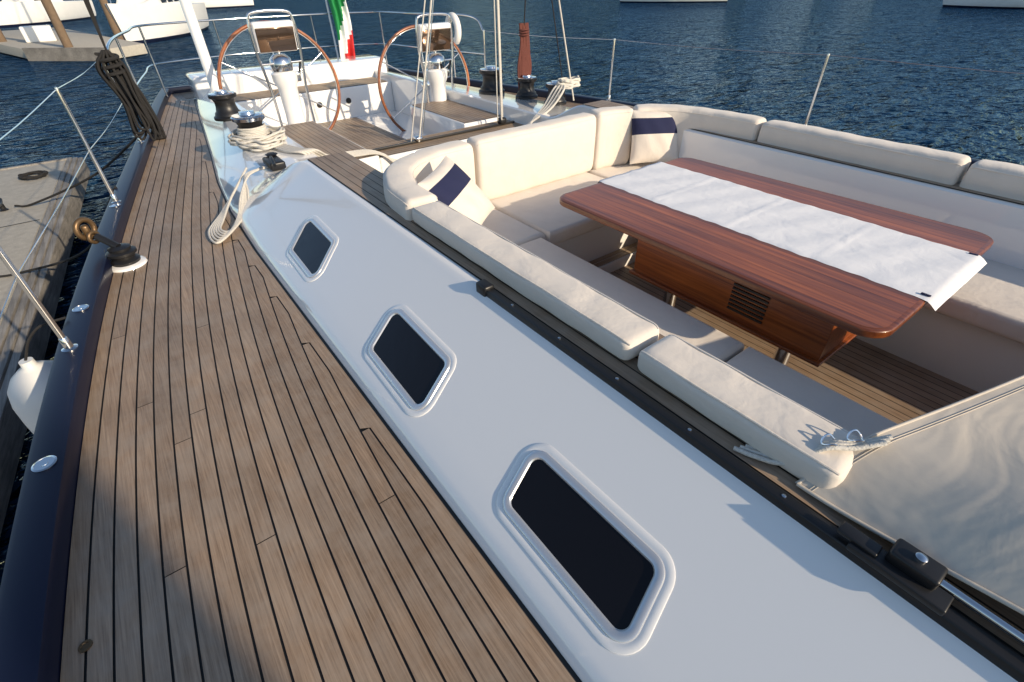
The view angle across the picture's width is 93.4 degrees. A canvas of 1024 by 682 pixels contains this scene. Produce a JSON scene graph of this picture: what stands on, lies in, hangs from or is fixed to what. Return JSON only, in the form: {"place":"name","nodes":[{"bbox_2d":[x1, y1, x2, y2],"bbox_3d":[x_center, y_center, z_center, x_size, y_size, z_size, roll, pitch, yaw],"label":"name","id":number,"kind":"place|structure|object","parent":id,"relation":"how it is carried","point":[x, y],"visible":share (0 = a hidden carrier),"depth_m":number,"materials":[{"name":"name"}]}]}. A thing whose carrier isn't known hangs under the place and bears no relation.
{"place":"outdoors","nodes":[
{"label":"outdoors","id":0,"kind":"place"},
{"bbox_2d":[109,204,120,207],"bbox_3d":[-2.946,-1.006,3.579,0.072,0.005,0.072,-25,43,-28],"label":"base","id":1,"kind":"object","parent":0,"point":[113,205],"visible":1,"depth_m":3.57,"materials":[{"name":"silver metal"}]},
{"bbox_2d":[0,0,1023,585],"bbox_3d":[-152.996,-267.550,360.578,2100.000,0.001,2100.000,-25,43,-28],"label":"water","id":2,"kind":"structure","parent":0,"point":[974,112],"depth_m":17.79,"materials":[{"name":"blue liquid"}]},
{"bbox_2d":[0,157,90,535],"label":"dock","id":3,"kind":"object","parent":2,"relation":"in","point":[21,231],"visible":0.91,"depth_m":5.15,"materials":[{"name":"concrete"}]},
{"bbox_2d":[0,198,8,211],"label":"dock cleat","id":4,"kind":"object","parent":3,"relation":"on","point":[3,207],"visible":1,"depth_m":6.16,"materials":[{"name":"black metal"}]},
{"bbox_2d":[18,170,48,179],"bbox_3d":[-7.147,-2.475,7.198,0.367,0.064,0.370,-25,43,-28],"label":"dock line coil","id":5,"kind":"object","parent":3,"relation":"on","point":[26,176],"visible":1,"depth_m":7.17,"materials":[{"name":"black fabric"}]},
{"bbox_2d":[0,137,136,276],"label":"mooring line","id":6,"kind":"object","parent":3,"relation":"on","point":[75,185],"visible":0.78,"depth_m":5.63,"materials":[{"name":"black fabric"}]},
{"bbox_2d":[0,0,95,27],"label":"moored sailboat","id":7,"kind":"object","parent":2,"relation":"on","point":[15,13],"visible":0.76,"depth_m":40.32,"materials":[{"name":"white paint"}]},
{"bbox_2d":[0,0,147,60],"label":"finger dock","id":8,"kind":"object","parent":2,"relation":"on","point":[58,41],"visible":0.8,"depth_m":22.18,"materials":[{"name":"concrete"}]},
{"bbox_2d":[105,0,208,43],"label":"moored sailboat","id":9,"kind":"object","parent":2,"relation":"on","point":[127,14],"visible":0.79,"depth_m":27.15,"materials":[{"name":"white paint"}]},
{"bbox_2d":[191,0,253,8],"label":"moored sailboat","id":10,"kind":"object","parent":2,"relation":"on","point":[211,4],"visible":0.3,"depth_m":59.05,"materials":[{"name":"white paint"}]},
{"bbox_2d":[0,54,1023,681],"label":"sailing yacht","id":11,"kind":"object","parent":2,"relation":"on","point":[254,472],"visible":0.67,"depth_m":1.64,"materials":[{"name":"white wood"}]},
{"bbox_2d":[7,317,65,433],"bbox_3d":[-2.338,0.331,2.506,0.320,0.881,0.324,-2,37,-1],"label":"fender","id":12,"kind":"object","parent":11,"relation":"hanging from","point":[27,385],"visible":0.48,"depth_m":2.32,"materials":[{"name":"white plastic"}]},
{"bbox_2d":[0,246,78,352],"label":"stanchion","id":13,"kind":"object","parent":11,"relation":"on","point":[67,344],"visible":1,"depth_m":2.04,"materials":[{"name":"silver metal"}]},
{"bbox_2d":[31,455,56,472],"bbox_3d":[-1.613,0.423,1.663,0.072,0.005,0.072,-25,43,-28],"label":"deck filler cap","id":14,"kind":"object","parent":11,"relation":"on","point":[43,464],"visible":1,"depth_m":1.66,"materials":[{"name":"silver metal"}]},
{"bbox_2d":[72,304,88,311],"bbox_3d":[-2.196,-0.167,2.456,0.072,0.005,0.072,-25,43,-28],"label":"deck filler cap","id":15,"kind":"object","parent":11,"relation":"on","point":[80,308],"visible":1,"depth_m":2.45,"materials":[{"name":"silver metal"}]},
{"bbox_2d":[78,639,92,652],"bbox_3d":[-1.131,0.808,1.278,0.032,0.003,0.032,-25,43,-28],"label":"deck drain","id":16,"kind":"object","parent":11,"relation":"in","point":[85,646],"visible":1,"depth_m":1.28,"materials":[{"name":"brown metal"}]},
{"bbox_2d":[54,87,121,203],"bbox_3d":[-2.990,-1.357,3.403,0.064,0.784,0.064,-25,43,-28],"label":"stanchion","id":17,"kind":"object","parent":11,"relation":"on","point":[87,147],"visible":1,"depth_m":3.39,"materials":[{"name":"silver metal"}]},
{"bbox_2d":[72,217,147,272],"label":"snatch block","id":18,"kind":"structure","parent":11,"relation":"on","point":[125,257],"depth_m":2.92,"materials":[{"name":"black metal"}]},
{"bbox_2d":[83,0,165,140],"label":"hanging rope bundle","id":19,"kind":"object","parent":11,"relation":"hanging from","point":[125,88],"visible":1,"depth_m":4.51,"materials":[{"name":"black fabric"}]},
{"bbox_2d":[107,70,144,142],"bbox_3d":[-3.850,-2.371,4.761,0.064,0.784,0.064,-25,43,-28],"label":"stanchion","id":20,"kind":"object","parent":11,"relation":"on","point":[140,141],"visible":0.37,"depth_m":4.97,"materials":[{"name":"silver metal"}]},
{"bbox_2d":[179,0,218,91],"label":"davit pole","id":21,"kind":"object","parent":11,"relation":"on","point":[198,38],"visible":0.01,"depth_m":5.71,"materials":[{"name":"white metal"}]},
{"bbox_2d":[207,89,240,121],"bbox_3d":[-3.136,-2.590,5.276,0.312,0.283,0.312,-25,43,-28],"label":"winch","id":22,"kind":"object","parent":11,"relation":"on","point":[223,100],"visible":0.9,"depth_m":5.21,"materials":[{"name":"black metal"}]},
{"bbox_2d":[208,166,267,243],"bbox_3d":[-2.039,-1.034,3.551,0.237,0.198,1.054,-1,37,0],"label":"rope hank","id":23,"kind":"object","parent":11,"relation":"on","point":[216,225],"visible":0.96,"depth_m":3.50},
{"bbox_2d":[230,110,268,138],"bbox_3d":[-2.389,-1.955,4.420,0.312,0.283,0.312,-25,43,-28],"label":"winch","id":24,"kind":"object","parent":11,"relation":"on","point":[245,119],"visible":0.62,"depth_m":4.31,"materials":[{"name":"silver metal"}]},
{"bbox_2d":[265,152,277,156],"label":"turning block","id":25,"kind":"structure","parent":11,"relation":"on","point":[268,154],"depth_m":3.93,"materials":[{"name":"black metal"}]},
{"bbox_2d":[262,155,285,170],"bbox_3d":[-1.876,-1.423,3.821,0.133,0.124,0.412,-25,43,-28],"label":"rope clutch","id":26,"kind":"object","parent":11,"relation":"on","point":[274,163],"visible":0.99,"depth_m":3.83,"materials":[{"name":"black plastic"}]},
{"bbox_2d":[217,20,340,129],"bbox_3d":[-2.904,-3.204,6.127,1.458,1.458,0.070,-25,37,-28],"label":"steering wheel","id":27,"kind":"object","parent":11,"relation":"attached to","point":[234,34],"visible":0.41,"depth_m":6.05,"materials":[{"name":"brown wood"}]},
{"bbox_2d":[246,9,315,125],"bbox_3d":[-2.668,-3.037,5.717,0.386,1.486,0.405,6,38,10],"label":"helm pedestal","id":28,"kind":"object","parent":11,"relation":"on","point":[277,36],"visible":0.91,"depth_m":5.53,"materials":[{"name":"white plastic"}]},
{"bbox_2d":[106,11,483,96],"bbox_3d":[-3.023,-4.063,6.918,4.653,0.897,3.368,-25,43,-28],"label":"pushpit rail","id":29,"kind":"object","parent":11,"relation":"on","point":[114,37],"visible":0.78,"depth_m":7.43,"materials":[{"name":"silver metal"}]},
{"bbox_2d":[0,31,1023,319],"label":"lifeline","id":30,"kind":"object","parent":29,"relation":"attached to","point":[490,31],"visible":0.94,"depth_m":3.38,"materials":[{"name":"silver metal"}]},
{"bbox_2d":[227,123,396,162],"bbox_3d":[-1.823,-1.745,4.446,1.567,0.434,0.583,2,37,5],"label":"rope coil","id":31,"kind":"object","parent":11,"relation":"on","point":[248,139],"visible":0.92,"depth_m":4.32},
{"bbox_2d":[287,215,338,281],"bbox_3d":[-1.153,-0.542,2.781,0.266,0.167,0.589,-25,43,-28],"label":"frame","id":32,"kind":"object","parent":11,"relation":"on","point":[326,231],"visible":1,"depth_m":2.74,"materials":[{"name":"white"}]},
{"bbox_2d":[293,222,330,273],"bbox_3d":[-1.155,-0.544,2.777,0.176,0.108,0.485,-25,43,-28],"label":"pane","id":33,"kind":"object","parent":32,"relation":"attached to","point":[312,246],"visible":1,"depth_m":2.77,"materials":[{"name":"black glass"}]},
{"bbox_2d":[325,0,354,56],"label":"ensign flag","id":34,"kind":"object","parent":11,"relation":"on","point":[341,15],"visible":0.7,"depth_m":8.07,"materials":[{"name":"multicoloured fabric"}]},
{"bbox_2d":[364,304,455,416],"bbox_3d":[-0.433,0.061,1.994,0.262,0.164,0.596,-25,43,-28],"label":"frame","id":35,"kind":"object","parent":11,"relation":"on","point":[441,349],"visible":1,"depth_m":1.95,"materials":[{"name":"white"}]},
{"bbox_2d":[374,314,444,403],"bbox_3d":[-0.435,0.060,1.991,0.172,0.106,0.492,-25,43,-28],"label":"pane","id":36,"kind":"object","parent":35,"relation":"attached to","point":[411,359],"visible":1,"depth_m":1.98,"materials":[{"name":"black glass"}]},
{"bbox_2d":[377,25,469,130],"bbox_3d":[-1.197,-3.583,6.758,1.438,1.438,0.070,-25,37,-28],"label":"steering wheel","id":37,"kind":"object","parent":11,"relation":"attached to","point":[392,39],"visible":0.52,"depth_m":6.50,"materials":[{"name":"brown wood"}]},
{"bbox_2d":[415,12,453,102],"bbox_3d":[-0.970,-3.461,6.306,0.386,1.386,0.405,6,38,10],"label":"helm pedestal","id":38,"kind":"object","parent":11,"relation":"on","point":[441,40],"visible":0.78,"depth_m":6.14,"materials":[{"name":"white plastic"}]},
{"bbox_2d":[445,12,460,43],"bbox_3d":[-0.887,-4.699,7.248,0.099,0.403,0.378,-25,43,-28],"label":"horseshoe buoy","id":39,"kind":"object","parent":11,"relation":"attached to","point":[457,25],"visible":0.68,"depth_m":7.13,"materials":[{"name":"white paint"}]},
{"bbox_2d":[483,30,485,65],"bbox_3d":[-0.407,-4.269,7.240,0.064,0.684,0.064,-25,43,-28],"label":"stanchion","id":40,"kind":"object","parent":11,"relation":"on","point":[484,48],"visible":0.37,"depth_m":7.17,"materials":[{"name":"silver metal"}]},
{"bbox_2d":[479,65,504,94],"bbox_3d":[-0.265,-3.352,6.178,0.336,0.305,0.336,-25,43,-28],"label":"winch","id":41,"kind":"object","parent":11,"relation":"on","point":[488,73],"visible":0.84,"depth_m":6.11,"materials":[{"name":"black metal"}]},
{"bbox_2d":[411,0,573,141],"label":"mainsheet","id":42,"kind":"object","parent":11,"relation":"attached to","point":[500,120],"visible":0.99,"depth_m":4.88,"materials":[{"name":"white fabric"}]},
{"bbox_2d":[517,0,531,88],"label":"rope hank","id":43,"kind":"object","parent":11,"relation":"on","point":[524,65],"visible":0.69,"depth_m":5.72,"materials":[{"name":"red fabric"}]},
{"bbox_2d":[516,74,537,99],"bbox_3d":[0.180,-3.123,5.908,0.276,0.251,0.276,-25,43,-28],"label":"winch","id":44,"kind":"object","parent":11,"relation":"on","point":[526,91],"visible":0.97,"depth_m":5.85,"materials":[{"name":"black metal"}]},
{"bbox_2d":[528,75,580,123],"bbox_3d":[0.429,-2.621,5.365,0.225,0.479,1.009,25,44,30],"label":"rope coil","id":45,"kind":"object","parent":11,"relation":"on","point":[563,83],"visible":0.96,"depth_m":5.35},
{"bbox_2d":[544,80,566,105],"bbox_3d":[0.507,-2.893,5.606,0.264,0.240,0.264,-25,43,-28],"label":"winch","id":46,"kind":"object","parent":11,"relation":"on","point":[550,87],"visible":0.53,"depth_m":5.56,"materials":[{"name":"black metal"}]},
{"bbox_2d":[496,443,675,654],"bbox_3d":[0.178,0.539,1.349,0.243,0.153,0.603,-25,43,-28],"label":"frame","id":47,"kind":"object","parent":11,"relation":"on","point":[634,636],"visible":1,"depth_m":1.29,"materials":[{"name":"white plastic"}]},
{"bbox_2d":[511,459,653,629],"bbox_3d":[0.176,0.538,1.345,0.153,0.094,0.499,-25,43,-28],"label":"pane","id":48,"kind":"object","parent":47,"relation":"attached to","point":[606,565],"visible":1,"depth_m":1.32,"materials":[{"name":"black glass"}]},
{"bbox_2d":[606,38,615,100],"bbox_3d":[1.245,-3.380,6.023,0.064,0.684,0.064,-25,43,-28],"label":"stanchion","id":49,"kind":"object","parent":11,"relation":"on","point":[611,72],"visible":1,"depth_m":6.02,"materials":[{"name":"silver metal"}]},
{"bbox_2d":[482,161,1023,438],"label":"settee seat cushion","id":50,"kind":"object","parent":11,"relation":"on","point":[540,221],"visible":0.28,"depth_m":2.46,"materials":[{"name":"beige fabric"}]},
{"bbox_2d":[383,104,1023,488],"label":"settee backrest cushion","id":51,"kind":"object","parent":50,"relation":"on","point":[770,423],"visible":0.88,"depth_m":2.52,"materials":[{"name":"beige fabric"}]},
{"bbox_2d":[418,155,494,224],"bbox_3d":[-0.317,-0.869,2.902,0.145,0.440,0.440,-31,25,38],"label":"throw pillow","id":52,"kind":"object","parent":51,"relation":"on","point":[447,181],"visible":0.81,"depth_m":2.82,"materials":[{"name":"beige fabric"}]},
{"bbox_2d":[630,110,677,163],"bbox_3d":[1.194,-1.706,4.025,0.420,0.420,0.145,-3,17,-3],"label":"throw pillow","id":53,"kind":"object","parent":51,"relation":"on","point":[654,136],"visible":0.95,"depth_m":3.97,"materials":[{"name":"beige fabric"}]},
{"bbox_2d":[559,158,993,366],"bbox_3d":[1.304,-0.371,2.820,1.306,0.771,1.780,-25,43,-28],"label":"cockpit table","id":54,"kind":"object","parent":11,"relation":"on","point":[788,303],"visible":0.68,"depth_m":2.31,"materials":[{"name":"brown wood"}]},
{"bbox_2d":[598,162,986,310],"bbox_3d":[1.336,-0.685,2.606,0.624,0.039,1.848,-25,43,-28],"label":"table runner","id":55,"kind":"object","parent":54,"relation":"on","point":[935,276],"visible":1,"depth_m":2.39,"materials":[{"name":"white fabric"}]},
{"bbox_2d":[733,429,892,465],"bbox_3d":[0.743,0.269,1.204,0.330,0.133,0.068,9,38,13],"label":"cover strap","id":56,"kind":"object","parent":11,"relation":"on","point":[847,444],"visible":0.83,"depth_m":1.16,"materials":[{"name":"white fabric"}]},
{"bbox_2d":[804,53,829,124],"bbox_3d":[2.953,-2.403,4.689,0.064,0.684,0.064,-25,43,-28],"label":"stanchion","id":57,"kind":"object","parent":11,"relation":"on","point":[818,86],"visible":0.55,"depth_m":4.65,"materials":[{"name":"silver metal"}]},
{"bbox_2d":[795,375,1023,614],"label":"canvas cover","id":58,"kind":"object","parent":11,"relation":"on","point":[944,486],"visible":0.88,"depth_m":1.08,"materials":[{"name":"beige fabric"}]},
{"bbox_2d":[837,521,1023,644],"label":"track car","id":59,"kind":"object","parent":11,"relation":"on","point":[912,570],"visible":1,"depth_m":0.97,"materials":[{"name":"black plastic"}]},
{"bbox_2d":[620,0,727,2],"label":"moored sailboat","id":60,"kind":"object","parent":2,"relation":"on","point":[662,1],"visible":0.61,"depth_m":50.74,"materials":[{"name":"white paint"}]},
{"bbox_2d":[943,0,1023,8],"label":"moored sailboat","id":61,"kind":"object","parent":2,"relation":"on","point":[1006,4],"visible":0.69,"depth_m":36.50,"materials":[{"name":"white paint"}]}
]}

